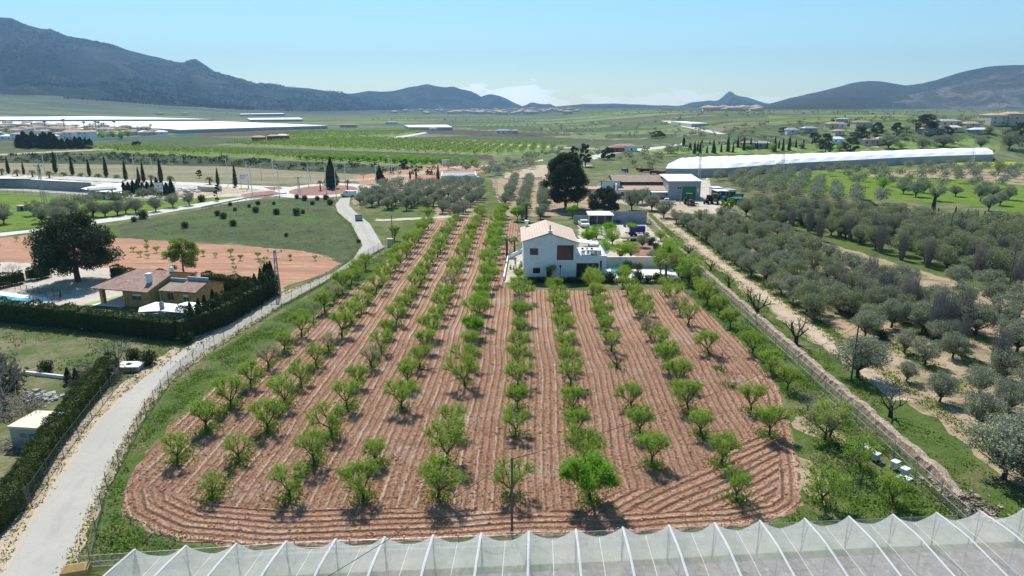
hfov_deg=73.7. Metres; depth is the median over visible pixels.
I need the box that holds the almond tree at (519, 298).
[511,293,525,302]
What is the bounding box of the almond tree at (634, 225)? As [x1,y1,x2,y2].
[624,222,637,232]
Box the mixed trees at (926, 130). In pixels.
[815,116,1023,148]
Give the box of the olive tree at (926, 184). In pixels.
[920,180,933,192]
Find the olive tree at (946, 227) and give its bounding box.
[936,225,959,240]
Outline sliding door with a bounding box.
[682,186,695,199]
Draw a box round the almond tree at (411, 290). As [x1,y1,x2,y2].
[400,283,417,302]
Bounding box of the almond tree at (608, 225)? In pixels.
[602,221,616,229]
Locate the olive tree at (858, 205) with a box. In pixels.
[853,200,873,210]
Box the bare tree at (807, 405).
[798,390,817,412]
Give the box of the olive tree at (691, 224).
[687,219,701,233]
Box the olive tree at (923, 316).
[907,301,948,332]
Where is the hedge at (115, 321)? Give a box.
[74,305,176,340]
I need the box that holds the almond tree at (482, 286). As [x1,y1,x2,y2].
[468,280,491,291]
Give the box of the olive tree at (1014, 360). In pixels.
[986,346,1023,381]
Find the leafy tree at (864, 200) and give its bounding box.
[861,199,878,206]
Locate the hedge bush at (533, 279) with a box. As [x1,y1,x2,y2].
[528,276,537,282]
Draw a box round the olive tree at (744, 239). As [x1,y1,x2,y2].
[735,230,758,249]
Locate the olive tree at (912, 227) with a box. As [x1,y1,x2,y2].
[895,223,923,240]
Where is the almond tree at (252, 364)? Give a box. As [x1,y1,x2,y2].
[233,354,266,385]
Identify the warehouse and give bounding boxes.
[659,174,701,199]
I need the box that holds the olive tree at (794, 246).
[782,236,804,255]
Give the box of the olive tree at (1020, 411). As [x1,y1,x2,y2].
[993,404,1023,431]
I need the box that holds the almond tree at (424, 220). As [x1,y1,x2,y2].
[416,217,430,232]
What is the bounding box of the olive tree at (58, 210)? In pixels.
[47,206,71,219]
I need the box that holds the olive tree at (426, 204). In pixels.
[419,196,434,207]
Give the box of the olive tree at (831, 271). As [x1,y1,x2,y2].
[825,260,852,282]
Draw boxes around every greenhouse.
[0,116,213,121]
[0,121,327,133]
[239,113,284,115]
[247,118,302,121]
[404,125,452,130]
[665,148,992,176]
[671,121,708,126]
[836,118,847,122]
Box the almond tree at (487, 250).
[480,244,501,258]
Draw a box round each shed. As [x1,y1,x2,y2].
[25,267,34,279]
[252,136,265,141]
[267,134,276,140]
[275,134,288,140]
[585,186,599,195]
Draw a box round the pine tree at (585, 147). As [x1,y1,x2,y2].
[579,143,591,166]
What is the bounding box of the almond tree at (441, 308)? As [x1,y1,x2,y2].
[426,301,446,323]
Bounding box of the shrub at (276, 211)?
[272,208,280,214]
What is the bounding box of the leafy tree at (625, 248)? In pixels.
[612,240,632,255]
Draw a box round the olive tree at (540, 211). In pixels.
[534,206,546,218]
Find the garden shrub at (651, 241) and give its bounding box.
[647,237,654,244]
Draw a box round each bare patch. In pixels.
[791,414,845,443]
[795,456,837,504]
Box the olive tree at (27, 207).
[23,199,41,215]
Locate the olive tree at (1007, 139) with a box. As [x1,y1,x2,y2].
[1001,130,1023,148]
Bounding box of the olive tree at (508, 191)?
[503,189,515,197]
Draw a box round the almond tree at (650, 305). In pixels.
[632,297,658,323]
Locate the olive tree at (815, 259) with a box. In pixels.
[803,249,827,270]
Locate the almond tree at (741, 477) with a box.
[717,464,754,500]
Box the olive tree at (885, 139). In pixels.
[877,135,904,147]
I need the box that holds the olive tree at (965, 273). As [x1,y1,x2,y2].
[944,264,974,286]
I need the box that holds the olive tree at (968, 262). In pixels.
[959,254,986,271]
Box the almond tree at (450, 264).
[445,257,464,270]
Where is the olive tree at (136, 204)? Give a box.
[126,199,144,213]
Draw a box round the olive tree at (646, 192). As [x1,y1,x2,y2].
[638,187,650,203]
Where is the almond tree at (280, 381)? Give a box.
[262,365,298,404]
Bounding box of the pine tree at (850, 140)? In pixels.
[841,137,860,151]
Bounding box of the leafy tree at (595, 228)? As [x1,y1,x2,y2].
[589,224,603,238]
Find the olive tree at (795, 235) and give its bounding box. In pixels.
[784,229,801,243]
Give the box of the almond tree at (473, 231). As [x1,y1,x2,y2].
[465,228,477,236]
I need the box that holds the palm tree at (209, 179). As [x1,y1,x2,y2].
[204,177,213,183]
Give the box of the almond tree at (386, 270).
[370,262,391,283]
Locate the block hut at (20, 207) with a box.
[16,205,25,210]
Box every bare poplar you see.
[756,197,762,210]
[778,198,786,216]
[789,205,796,226]
[798,197,807,224]
[806,204,815,232]
[813,198,819,208]
[816,211,825,238]
[822,201,831,222]
[836,263,850,287]
[837,208,845,236]
[847,218,855,240]
[852,275,865,306]
[863,258,873,277]
[867,250,879,280]
[871,213,880,240]
[876,219,887,252]
[877,266,891,305]
[885,267,898,288]
[886,218,895,243]
[898,208,908,227]
[899,229,908,259]
[900,272,917,317]
[908,268,922,304]
[910,215,918,231]
[919,227,928,255]
[923,235,936,267]
[928,290,947,339]
[933,216,942,230]
[934,285,948,308]
[942,289,962,328]
[945,224,954,247]
[955,214,967,231]
[955,309,974,354]
[959,290,974,329]
[964,237,977,260]
[972,239,987,277]
[982,250,996,271]
[986,227,997,251]
[991,317,1016,376]
[996,229,1009,252]
[1008,233,1022,271]
[1010,251,1023,290]
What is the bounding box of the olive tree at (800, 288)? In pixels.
[789,278,831,311]
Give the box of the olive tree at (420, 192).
[410,189,425,202]
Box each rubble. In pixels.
[22,388,68,407]
[916,476,1010,523]
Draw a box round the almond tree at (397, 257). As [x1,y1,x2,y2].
[386,250,406,269]
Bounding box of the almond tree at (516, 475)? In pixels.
[488,451,537,496]
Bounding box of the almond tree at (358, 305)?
[336,298,365,323]
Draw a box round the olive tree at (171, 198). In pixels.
[163,192,178,206]
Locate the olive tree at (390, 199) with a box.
[379,195,393,209]
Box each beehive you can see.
[871,451,881,462]
[890,459,900,471]
[900,466,910,475]
[904,476,912,485]
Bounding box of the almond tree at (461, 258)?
[449,254,466,266]
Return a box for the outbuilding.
[138,301,200,319]
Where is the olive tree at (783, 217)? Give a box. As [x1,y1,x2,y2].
[772,209,788,223]
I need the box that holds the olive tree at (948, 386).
[926,370,961,401]
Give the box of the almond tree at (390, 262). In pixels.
[380,255,399,275]
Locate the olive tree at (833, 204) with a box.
[818,199,838,207]
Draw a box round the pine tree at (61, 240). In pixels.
[23,210,125,281]
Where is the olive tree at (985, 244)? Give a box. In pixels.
[960,235,1001,257]
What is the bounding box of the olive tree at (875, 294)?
[865,283,900,307]
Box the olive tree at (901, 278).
[893,273,917,287]
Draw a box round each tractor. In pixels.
[683,193,694,205]
[703,195,712,203]
[712,193,718,204]
[718,191,727,200]
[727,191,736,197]
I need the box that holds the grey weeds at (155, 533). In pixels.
[92,252,874,566]
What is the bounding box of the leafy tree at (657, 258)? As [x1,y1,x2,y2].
[650,248,672,272]
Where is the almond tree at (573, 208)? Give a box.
[566,203,578,217]
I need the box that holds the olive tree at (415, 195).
[408,192,421,204]
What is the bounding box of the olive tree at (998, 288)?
[978,281,1015,303]
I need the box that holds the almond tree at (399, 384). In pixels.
[379,374,422,408]
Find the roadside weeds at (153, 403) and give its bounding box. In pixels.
[0,212,387,572]
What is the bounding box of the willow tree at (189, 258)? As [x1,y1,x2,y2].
[161,237,199,271]
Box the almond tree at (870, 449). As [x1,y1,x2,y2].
[839,429,884,469]
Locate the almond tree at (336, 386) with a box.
[328,373,362,408]
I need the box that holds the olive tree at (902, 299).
[891,292,919,320]
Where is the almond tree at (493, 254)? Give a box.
[476,247,501,262]
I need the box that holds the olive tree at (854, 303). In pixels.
[831,286,872,317]
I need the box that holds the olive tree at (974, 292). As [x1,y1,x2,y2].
[946,277,981,302]
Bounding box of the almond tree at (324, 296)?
[312,286,337,311]
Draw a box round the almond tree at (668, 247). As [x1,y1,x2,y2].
[656,240,683,258]
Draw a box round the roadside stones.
[0,383,130,540]
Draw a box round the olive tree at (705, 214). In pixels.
[702,212,713,221]
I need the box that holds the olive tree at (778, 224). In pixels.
[768,220,788,233]
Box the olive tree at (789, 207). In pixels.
[778,202,798,221]
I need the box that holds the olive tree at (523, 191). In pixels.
[516,187,531,193]
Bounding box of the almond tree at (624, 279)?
[616,274,638,293]
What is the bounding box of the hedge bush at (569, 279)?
[565,276,573,282]
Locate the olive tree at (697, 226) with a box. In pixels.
[692,220,709,237]
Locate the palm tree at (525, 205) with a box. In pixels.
[520,201,533,219]
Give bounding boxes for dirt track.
[1,149,113,154]
[322,165,487,181]
[375,215,466,220]
[432,142,655,150]
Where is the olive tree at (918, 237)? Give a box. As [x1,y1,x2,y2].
[910,230,933,250]
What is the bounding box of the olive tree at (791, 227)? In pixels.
[776,222,795,239]
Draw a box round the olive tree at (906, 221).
[897,218,922,230]
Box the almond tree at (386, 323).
[375,316,395,336]
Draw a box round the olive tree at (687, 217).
[680,212,697,229]
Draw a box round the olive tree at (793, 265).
[784,259,810,276]
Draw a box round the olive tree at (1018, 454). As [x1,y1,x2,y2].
[994,426,1023,478]
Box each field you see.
[0,154,412,173]
[0,163,360,179]
[0,169,324,183]
[0,174,270,198]
[0,192,276,232]
[0,235,339,296]
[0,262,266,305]
[1,225,123,237]
[45,305,139,310]
[79,147,483,166]
[95,136,248,146]
[118,198,361,263]
[122,217,797,548]
[155,188,258,198]
[189,146,493,159]
[195,130,307,136]
[220,139,566,155]
[249,130,425,139]
[281,251,369,304]
[351,177,589,220]
[354,165,483,184]
[359,199,436,243]
[413,130,596,135]
[428,135,625,143]
[464,126,658,131]
[480,179,499,218]
[503,165,591,179]
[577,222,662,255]
[589,164,650,170]
[604,134,683,137]
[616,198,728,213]
[647,213,1023,485]
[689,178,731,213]
[700,121,823,125]
[710,180,1006,217]
[724,166,1023,213]
[743,209,1023,298]
[768,115,910,117]
[866,169,1023,184]
[942,162,1023,165]
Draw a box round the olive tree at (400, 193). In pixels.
[390,190,401,204]
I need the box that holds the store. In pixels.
[610,211,647,222]
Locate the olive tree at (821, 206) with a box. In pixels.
[814,202,833,213]
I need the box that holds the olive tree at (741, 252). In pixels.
[728,247,753,268]
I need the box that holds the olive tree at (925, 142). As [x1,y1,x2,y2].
[916,138,931,147]
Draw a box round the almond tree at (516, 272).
[512,266,525,275]
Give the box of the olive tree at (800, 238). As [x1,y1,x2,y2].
[797,231,813,249]
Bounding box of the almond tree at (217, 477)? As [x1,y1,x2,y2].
[193,464,225,496]
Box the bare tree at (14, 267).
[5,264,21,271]
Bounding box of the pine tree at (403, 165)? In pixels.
[398,159,408,168]
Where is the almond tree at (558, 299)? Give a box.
[544,290,571,309]
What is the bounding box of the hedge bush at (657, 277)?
[652,272,663,281]
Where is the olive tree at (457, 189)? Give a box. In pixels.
[450,187,463,198]
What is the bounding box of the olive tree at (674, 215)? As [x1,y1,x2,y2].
[670,208,683,221]
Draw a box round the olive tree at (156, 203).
[146,196,163,210]
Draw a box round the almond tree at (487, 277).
[474,273,493,285]
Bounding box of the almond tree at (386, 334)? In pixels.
[368,328,394,352]
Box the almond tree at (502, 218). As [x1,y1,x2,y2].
[488,214,506,221]
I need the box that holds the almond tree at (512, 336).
[505,326,533,348]
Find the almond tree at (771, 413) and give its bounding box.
[750,399,795,434]
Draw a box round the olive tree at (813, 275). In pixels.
[801,268,825,286]
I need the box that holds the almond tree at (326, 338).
[312,329,336,350]
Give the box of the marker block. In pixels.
[59,561,91,575]
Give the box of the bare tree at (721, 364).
[715,353,731,369]
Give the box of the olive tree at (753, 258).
[737,251,763,275]
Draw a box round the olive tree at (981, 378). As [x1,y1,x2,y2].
[961,363,1006,392]
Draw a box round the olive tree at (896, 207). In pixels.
[884,203,910,217]
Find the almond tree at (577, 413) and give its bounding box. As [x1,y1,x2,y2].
[561,404,594,431]
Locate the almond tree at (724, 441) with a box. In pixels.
[703,426,745,464]
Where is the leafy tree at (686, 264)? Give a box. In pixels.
[674,254,708,282]
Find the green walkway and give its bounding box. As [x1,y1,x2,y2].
[86,295,122,304]
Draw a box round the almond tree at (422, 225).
[414,220,427,233]
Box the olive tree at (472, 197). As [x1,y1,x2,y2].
[463,189,478,203]
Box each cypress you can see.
[5,156,10,173]
[13,135,22,147]
[20,132,25,147]
[23,134,34,148]
[35,134,46,148]
[43,132,47,148]
[45,132,56,148]
[51,152,57,172]
[53,133,58,148]
[58,138,66,148]
[63,367,70,383]
[69,156,74,174]
[71,367,79,379]
[74,138,78,148]
[77,137,85,148]
[86,138,93,148]
[86,160,91,175]
[102,156,108,176]
[122,160,127,179]
[124,182,133,193]
[130,180,134,193]
[133,179,140,194]
[136,167,140,182]
[140,162,145,181]
[145,181,151,192]
[157,159,162,181]
[163,182,170,194]
[168,179,174,193]
[187,301,193,316]
[194,298,202,313]
[201,294,209,310]
[209,289,216,306]
[215,168,219,184]
[231,165,237,185]
[262,263,268,276]
[437,166,439,178]
[711,139,714,152]
[726,136,729,151]
[742,137,745,149]
[787,136,790,149]
[930,193,936,216]
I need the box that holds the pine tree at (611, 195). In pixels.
[587,187,621,210]
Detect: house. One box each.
[0,178,121,192]
[52,174,120,181]
[89,267,223,306]
[340,124,357,126]
[386,121,397,123]
[441,171,478,183]
[495,129,510,133]
[511,129,518,133]
[520,220,606,278]
[524,110,533,113]
[562,110,571,113]
[608,145,623,151]
[615,144,636,151]
[702,106,712,110]
[711,106,721,110]
[725,106,738,110]
[740,141,755,147]
[748,105,764,110]
[749,108,756,111]
[756,141,770,147]
[783,128,798,134]
[800,126,816,133]
[824,122,840,129]
[830,137,843,143]
[831,129,844,135]
[838,122,846,128]
[850,120,872,128]
[859,137,879,145]
[914,127,941,134]
[933,119,961,126]
[945,125,961,131]
[960,122,980,127]
[966,127,992,133]
[978,113,1008,125]
[1004,112,1023,125]
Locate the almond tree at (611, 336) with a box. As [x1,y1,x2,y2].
[599,322,625,351]
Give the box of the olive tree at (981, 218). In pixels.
[967,214,989,232]
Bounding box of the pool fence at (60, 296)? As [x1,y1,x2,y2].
[0,282,61,302]
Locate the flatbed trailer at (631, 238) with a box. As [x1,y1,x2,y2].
[620,236,640,240]
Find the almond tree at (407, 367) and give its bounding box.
[392,353,418,382]
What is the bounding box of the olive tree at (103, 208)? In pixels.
[94,202,113,216]
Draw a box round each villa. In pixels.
[0,134,10,139]
[7,129,24,133]
[10,132,26,139]
[16,123,28,126]
[18,127,33,133]
[30,126,46,130]
[33,130,49,134]
[50,127,66,132]
[61,131,76,139]
[76,130,96,138]
[96,127,107,131]
[97,124,109,127]
[101,128,114,131]
[119,125,131,128]
[123,130,137,135]
[138,126,150,130]
[140,131,155,135]
[154,130,167,134]
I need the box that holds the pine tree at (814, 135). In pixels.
[809,133,821,140]
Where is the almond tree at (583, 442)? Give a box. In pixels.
[561,423,610,463]
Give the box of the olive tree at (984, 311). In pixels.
[959,298,1008,335]
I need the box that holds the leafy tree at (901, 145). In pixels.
[897,143,906,147]
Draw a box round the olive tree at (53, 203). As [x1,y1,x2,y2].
[42,201,59,211]
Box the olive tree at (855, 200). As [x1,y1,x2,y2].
[847,197,865,209]
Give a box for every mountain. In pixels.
[0,17,408,110]
[353,84,522,109]
[523,102,554,108]
[557,103,679,107]
[680,91,767,107]
[760,65,1023,109]
[893,70,1023,108]
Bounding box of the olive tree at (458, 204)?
[451,199,467,211]
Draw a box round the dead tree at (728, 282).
[723,274,735,286]
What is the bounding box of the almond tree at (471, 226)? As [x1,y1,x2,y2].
[464,221,477,230]
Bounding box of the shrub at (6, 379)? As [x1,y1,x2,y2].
[0,357,29,391]
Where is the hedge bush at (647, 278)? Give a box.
[643,274,653,282]
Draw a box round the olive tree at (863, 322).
[849,309,886,335]
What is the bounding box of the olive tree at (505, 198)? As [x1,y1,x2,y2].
[498,194,510,202]
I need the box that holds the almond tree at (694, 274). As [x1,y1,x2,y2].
[681,267,703,284]
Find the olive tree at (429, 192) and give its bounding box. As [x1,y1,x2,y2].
[422,186,432,195]
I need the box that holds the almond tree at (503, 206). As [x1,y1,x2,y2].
[496,202,510,211]
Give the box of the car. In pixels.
[355,214,362,220]
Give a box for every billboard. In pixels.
[154,183,162,196]
[239,174,248,187]
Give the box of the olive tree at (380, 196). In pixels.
[373,193,384,204]
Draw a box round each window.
[132,294,141,300]
[167,293,173,299]
[183,295,188,301]
[530,248,537,254]
[533,268,539,272]
[557,245,573,259]
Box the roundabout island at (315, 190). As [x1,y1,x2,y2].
[289,185,356,195]
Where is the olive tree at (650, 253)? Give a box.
[646,249,657,255]
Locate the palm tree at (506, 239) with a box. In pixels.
[500,236,513,255]
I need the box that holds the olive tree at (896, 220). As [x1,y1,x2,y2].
[879,212,901,231]
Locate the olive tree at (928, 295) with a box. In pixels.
[921,287,960,303]
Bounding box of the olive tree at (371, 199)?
[364,194,378,206]
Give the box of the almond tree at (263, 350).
[252,337,283,367]
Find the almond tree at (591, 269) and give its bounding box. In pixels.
[584,264,601,281]
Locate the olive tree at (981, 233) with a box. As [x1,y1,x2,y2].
[973,230,991,243]
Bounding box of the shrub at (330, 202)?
[326,199,333,204]
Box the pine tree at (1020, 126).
[1010,122,1023,135]
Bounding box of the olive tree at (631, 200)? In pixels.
[621,188,642,209]
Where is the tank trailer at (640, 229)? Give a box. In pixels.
[625,226,648,235]
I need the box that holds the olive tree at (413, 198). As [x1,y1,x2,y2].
[409,194,417,206]
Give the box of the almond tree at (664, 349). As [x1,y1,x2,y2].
[652,335,682,369]
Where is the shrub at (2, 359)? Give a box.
[0,347,17,366]
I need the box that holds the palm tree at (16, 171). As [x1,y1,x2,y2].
[12,169,21,175]
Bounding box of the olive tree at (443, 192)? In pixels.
[434,189,446,198]
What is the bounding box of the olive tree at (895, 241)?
[886,229,914,250]
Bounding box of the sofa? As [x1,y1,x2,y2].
[590,250,601,254]
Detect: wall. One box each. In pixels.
[22,371,62,378]
[82,133,194,140]
[197,186,221,191]
[503,249,521,279]
[573,216,587,223]
[606,256,677,266]
[647,214,966,499]
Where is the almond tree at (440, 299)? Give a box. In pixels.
[428,287,454,312]
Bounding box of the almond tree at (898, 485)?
[872,468,915,503]
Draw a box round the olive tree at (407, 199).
[399,196,412,209]
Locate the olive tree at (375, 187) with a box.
[369,185,382,192]
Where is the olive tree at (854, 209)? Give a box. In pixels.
[847,208,862,218]
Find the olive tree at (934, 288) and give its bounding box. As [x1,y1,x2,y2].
[919,282,950,300]
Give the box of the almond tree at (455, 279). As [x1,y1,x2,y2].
[437,270,459,285]
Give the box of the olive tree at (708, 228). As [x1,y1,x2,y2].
[697,221,718,242]
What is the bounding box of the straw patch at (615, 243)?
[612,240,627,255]
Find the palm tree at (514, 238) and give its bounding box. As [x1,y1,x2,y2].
[511,236,519,251]
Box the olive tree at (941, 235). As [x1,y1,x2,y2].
[935,228,971,246]
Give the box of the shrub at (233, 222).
[230,219,236,225]
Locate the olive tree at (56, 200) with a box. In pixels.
[46,198,63,207]
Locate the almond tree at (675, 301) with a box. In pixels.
[670,294,690,313]
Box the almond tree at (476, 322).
[455,310,486,330]
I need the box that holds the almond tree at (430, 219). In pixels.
[420,214,433,228]
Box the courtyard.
[504,253,522,282]
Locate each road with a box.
[0,176,286,190]
[0,195,275,235]
[0,198,383,575]
[388,132,425,137]
[590,152,612,158]
[615,143,681,152]
[664,121,724,133]
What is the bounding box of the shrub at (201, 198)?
[196,194,205,201]
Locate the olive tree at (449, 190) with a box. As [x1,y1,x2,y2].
[444,186,454,195]
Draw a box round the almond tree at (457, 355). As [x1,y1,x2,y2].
[448,340,484,363]
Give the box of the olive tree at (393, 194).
[383,192,399,206]
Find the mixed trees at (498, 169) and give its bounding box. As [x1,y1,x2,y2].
[444,146,580,172]
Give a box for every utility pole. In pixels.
[511,457,512,531]
[850,324,858,381]
[1008,243,1017,286]
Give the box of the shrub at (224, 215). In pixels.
[219,212,226,218]
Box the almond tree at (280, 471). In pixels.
[265,456,311,499]
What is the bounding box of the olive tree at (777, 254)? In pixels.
[769,249,792,266]
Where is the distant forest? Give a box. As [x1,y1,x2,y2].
[0,17,408,111]
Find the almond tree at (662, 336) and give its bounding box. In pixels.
[644,323,672,351]
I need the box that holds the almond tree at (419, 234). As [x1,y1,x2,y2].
[407,228,421,245]
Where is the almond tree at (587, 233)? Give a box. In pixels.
[579,227,601,245]
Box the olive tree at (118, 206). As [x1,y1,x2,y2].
[106,200,125,215]
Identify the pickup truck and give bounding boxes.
[578,219,589,227]
[660,198,674,204]
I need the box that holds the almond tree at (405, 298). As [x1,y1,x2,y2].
[390,289,411,306]
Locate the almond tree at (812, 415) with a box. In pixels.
[798,400,852,441]
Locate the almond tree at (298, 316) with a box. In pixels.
[283,307,318,336]
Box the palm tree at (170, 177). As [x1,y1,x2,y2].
[166,176,175,182]
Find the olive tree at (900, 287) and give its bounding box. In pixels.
[894,283,911,298]
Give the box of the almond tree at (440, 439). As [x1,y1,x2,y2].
[417,409,476,462]
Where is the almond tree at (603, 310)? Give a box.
[587,300,616,319]
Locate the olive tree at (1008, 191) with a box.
[1000,186,1017,199]
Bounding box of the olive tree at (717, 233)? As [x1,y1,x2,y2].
[706,230,725,241]
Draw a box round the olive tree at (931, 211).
[914,206,938,221]
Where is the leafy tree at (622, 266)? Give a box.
[619,264,635,277]
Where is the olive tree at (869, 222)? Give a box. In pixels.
[857,216,880,229]
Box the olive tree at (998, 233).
[980,225,1004,239]
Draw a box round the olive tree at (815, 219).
[802,214,822,229]
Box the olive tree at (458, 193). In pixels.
[449,191,462,198]
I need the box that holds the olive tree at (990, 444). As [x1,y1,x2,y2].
[958,412,1023,479]
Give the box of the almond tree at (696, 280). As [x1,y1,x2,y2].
[692,276,706,293]
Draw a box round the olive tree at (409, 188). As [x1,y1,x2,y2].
[401,186,415,195]
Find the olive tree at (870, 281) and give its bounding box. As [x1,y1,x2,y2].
[855,276,878,294]
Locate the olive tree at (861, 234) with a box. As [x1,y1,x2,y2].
[851,222,870,243]
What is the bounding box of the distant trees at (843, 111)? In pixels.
[23,97,1023,146]
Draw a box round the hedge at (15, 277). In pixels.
[0,270,25,286]
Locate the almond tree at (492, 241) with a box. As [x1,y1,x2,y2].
[481,235,503,249]
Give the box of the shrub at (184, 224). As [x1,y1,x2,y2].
[180,221,188,227]
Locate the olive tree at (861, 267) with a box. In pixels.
[854,262,874,272]
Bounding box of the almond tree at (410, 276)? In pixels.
[405,270,428,293]
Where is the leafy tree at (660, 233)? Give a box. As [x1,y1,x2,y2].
[655,229,666,240]
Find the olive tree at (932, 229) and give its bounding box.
[918,223,945,239]
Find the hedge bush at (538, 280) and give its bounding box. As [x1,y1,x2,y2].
[535,276,543,282]
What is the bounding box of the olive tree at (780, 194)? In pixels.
[770,190,792,204]
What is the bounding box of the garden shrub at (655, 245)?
[652,242,660,249]
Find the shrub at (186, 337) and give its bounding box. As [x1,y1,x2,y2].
[178,330,194,343]
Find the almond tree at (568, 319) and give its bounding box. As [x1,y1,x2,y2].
[551,310,576,331]
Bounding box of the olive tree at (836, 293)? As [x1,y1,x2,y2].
[829,288,853,311]
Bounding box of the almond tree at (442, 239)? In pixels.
[431,232,446,250]
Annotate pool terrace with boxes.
[0,292,50,304]
[606,267,680,281]
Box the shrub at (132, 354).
[123,347,141,360]
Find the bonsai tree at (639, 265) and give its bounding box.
[633,263,643,270]
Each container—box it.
[709,186,722,194]
[711,189,728,197]
[728,192,743,196]
[729,197,745,204]
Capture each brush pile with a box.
[0,386,56,422]
[0,437,28,456]
[55,359,127,388]
[934,486,1003,518]
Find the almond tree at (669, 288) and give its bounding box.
[658,280,685,302]
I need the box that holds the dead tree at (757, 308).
[744,287,771,312]
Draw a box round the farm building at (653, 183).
[608,175,667,197]
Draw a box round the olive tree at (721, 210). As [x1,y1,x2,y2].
[715,206,730,218]
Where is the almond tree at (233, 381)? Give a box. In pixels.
[206,372,249,406]
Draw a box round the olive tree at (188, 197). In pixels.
[179,190,193,204]
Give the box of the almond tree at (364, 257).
[357,252,373,268]
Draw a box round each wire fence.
[0,188,91,197]
[0,365,121,515]
[78,512,957,565]
[86,241,382,560]
[689,263,971,527]
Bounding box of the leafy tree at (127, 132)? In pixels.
[124,130,131,136]
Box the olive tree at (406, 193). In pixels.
[399,188,409,197]
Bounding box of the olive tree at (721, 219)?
[709,214,732,231]
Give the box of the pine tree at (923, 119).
[912,114,940,128]
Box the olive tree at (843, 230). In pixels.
[829,211,860,238]
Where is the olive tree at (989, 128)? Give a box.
[985,126,994,133]
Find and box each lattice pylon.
[36,165,47,205]
[267,250,281,293]
[294,177,300,195]
[493,161,498,194]
[697,155,701,176]
[781,151,786,171]
[970,134,978,162]
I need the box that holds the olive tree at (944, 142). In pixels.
[928,134,959,146]
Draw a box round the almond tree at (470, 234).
[456,230,475,240]
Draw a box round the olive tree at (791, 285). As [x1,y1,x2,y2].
[777,274,812,300]
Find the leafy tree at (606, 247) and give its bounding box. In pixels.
[595,238,614,252]
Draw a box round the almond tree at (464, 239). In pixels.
[460,235,472,242]
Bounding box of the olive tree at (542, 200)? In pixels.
[537,197,551,207]
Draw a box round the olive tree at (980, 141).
[973,136,989,147]
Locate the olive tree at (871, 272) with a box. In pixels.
[856,267,889,286]
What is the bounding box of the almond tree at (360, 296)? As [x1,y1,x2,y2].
[350,290,375,311]
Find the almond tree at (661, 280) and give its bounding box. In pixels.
[656,276,674,293]
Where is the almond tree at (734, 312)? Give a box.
[718,302,741,326]
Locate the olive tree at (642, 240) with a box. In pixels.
[636,234,648,245]
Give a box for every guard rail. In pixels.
[202,196,255,207]
[256,193,286,196]
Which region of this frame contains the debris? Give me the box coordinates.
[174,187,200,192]
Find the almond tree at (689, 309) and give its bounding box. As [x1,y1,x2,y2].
[676,295,701,324]
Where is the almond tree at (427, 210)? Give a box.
[423,207,433,218]
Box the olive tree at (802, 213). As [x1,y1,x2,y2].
[794,207,818,225]
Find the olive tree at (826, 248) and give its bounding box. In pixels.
[820,243,838,257]
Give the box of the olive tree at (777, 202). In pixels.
[772,200,785,208]
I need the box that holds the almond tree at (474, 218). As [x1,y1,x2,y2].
[470,212,482,221]
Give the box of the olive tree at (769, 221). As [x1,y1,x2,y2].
[760,220,775,230]
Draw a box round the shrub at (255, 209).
[252,207,258,212]
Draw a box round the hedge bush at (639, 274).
[631,270,643,282]
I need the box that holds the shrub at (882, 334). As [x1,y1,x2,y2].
[875,329,887,339]
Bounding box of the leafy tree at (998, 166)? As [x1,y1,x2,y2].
[993,162,1009,172]
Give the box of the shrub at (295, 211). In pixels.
[292,208,300,214]
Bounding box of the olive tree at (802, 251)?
[790,248,813,259]
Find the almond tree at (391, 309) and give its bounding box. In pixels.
[383,301,406,324]
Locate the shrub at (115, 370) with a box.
[97,361,119,381]
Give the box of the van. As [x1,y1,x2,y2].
[340,190,356,196]
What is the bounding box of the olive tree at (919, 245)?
[911,236,949,262]
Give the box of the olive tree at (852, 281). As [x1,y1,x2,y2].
[843,268,864,289]
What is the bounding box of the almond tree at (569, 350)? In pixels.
[556,339,582,362]
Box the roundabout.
[275,183,368,197]
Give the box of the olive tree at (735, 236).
[728,232,745,243]
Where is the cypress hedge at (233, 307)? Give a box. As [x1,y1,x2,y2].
[172,269,279,337]
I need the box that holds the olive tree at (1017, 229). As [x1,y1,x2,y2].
[1001,222,1023,242]
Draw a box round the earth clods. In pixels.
[120,339,799,545]
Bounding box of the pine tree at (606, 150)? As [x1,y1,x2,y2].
[600,147,615,159]
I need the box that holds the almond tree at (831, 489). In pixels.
[804,459,855,502]
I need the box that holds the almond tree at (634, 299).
[624,286,652,313]
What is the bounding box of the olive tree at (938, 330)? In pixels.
[924,318,960,343]
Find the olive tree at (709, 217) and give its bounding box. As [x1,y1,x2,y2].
[704,215,720,224]
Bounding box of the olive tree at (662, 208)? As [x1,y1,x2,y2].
[655,200,672,217]
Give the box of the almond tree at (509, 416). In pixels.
[500,402,531,433]
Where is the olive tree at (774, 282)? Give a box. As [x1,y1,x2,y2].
[765,267,792,293]
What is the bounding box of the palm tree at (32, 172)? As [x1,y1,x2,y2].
[28,170,37,176]
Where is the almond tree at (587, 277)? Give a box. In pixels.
[582,269,608,293]
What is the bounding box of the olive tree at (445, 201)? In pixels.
[441,200,450,210]
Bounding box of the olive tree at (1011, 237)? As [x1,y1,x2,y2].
[991,234,1015,255]
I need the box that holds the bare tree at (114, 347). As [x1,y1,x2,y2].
[98,336,135,363]
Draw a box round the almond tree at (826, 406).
[809,394,857,437]
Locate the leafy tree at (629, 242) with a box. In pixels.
[626,240,642,255]
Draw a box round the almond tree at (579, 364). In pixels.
[557,353,586,385]
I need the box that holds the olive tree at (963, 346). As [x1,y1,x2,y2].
[940,330,976,358]
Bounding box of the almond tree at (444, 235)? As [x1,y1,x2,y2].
[429,231,449,245]
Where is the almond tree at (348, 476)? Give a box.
[333,450,382,497]
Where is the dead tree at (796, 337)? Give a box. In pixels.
[784,317,809,344]
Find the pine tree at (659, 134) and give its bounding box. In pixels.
[650,130,665,136]

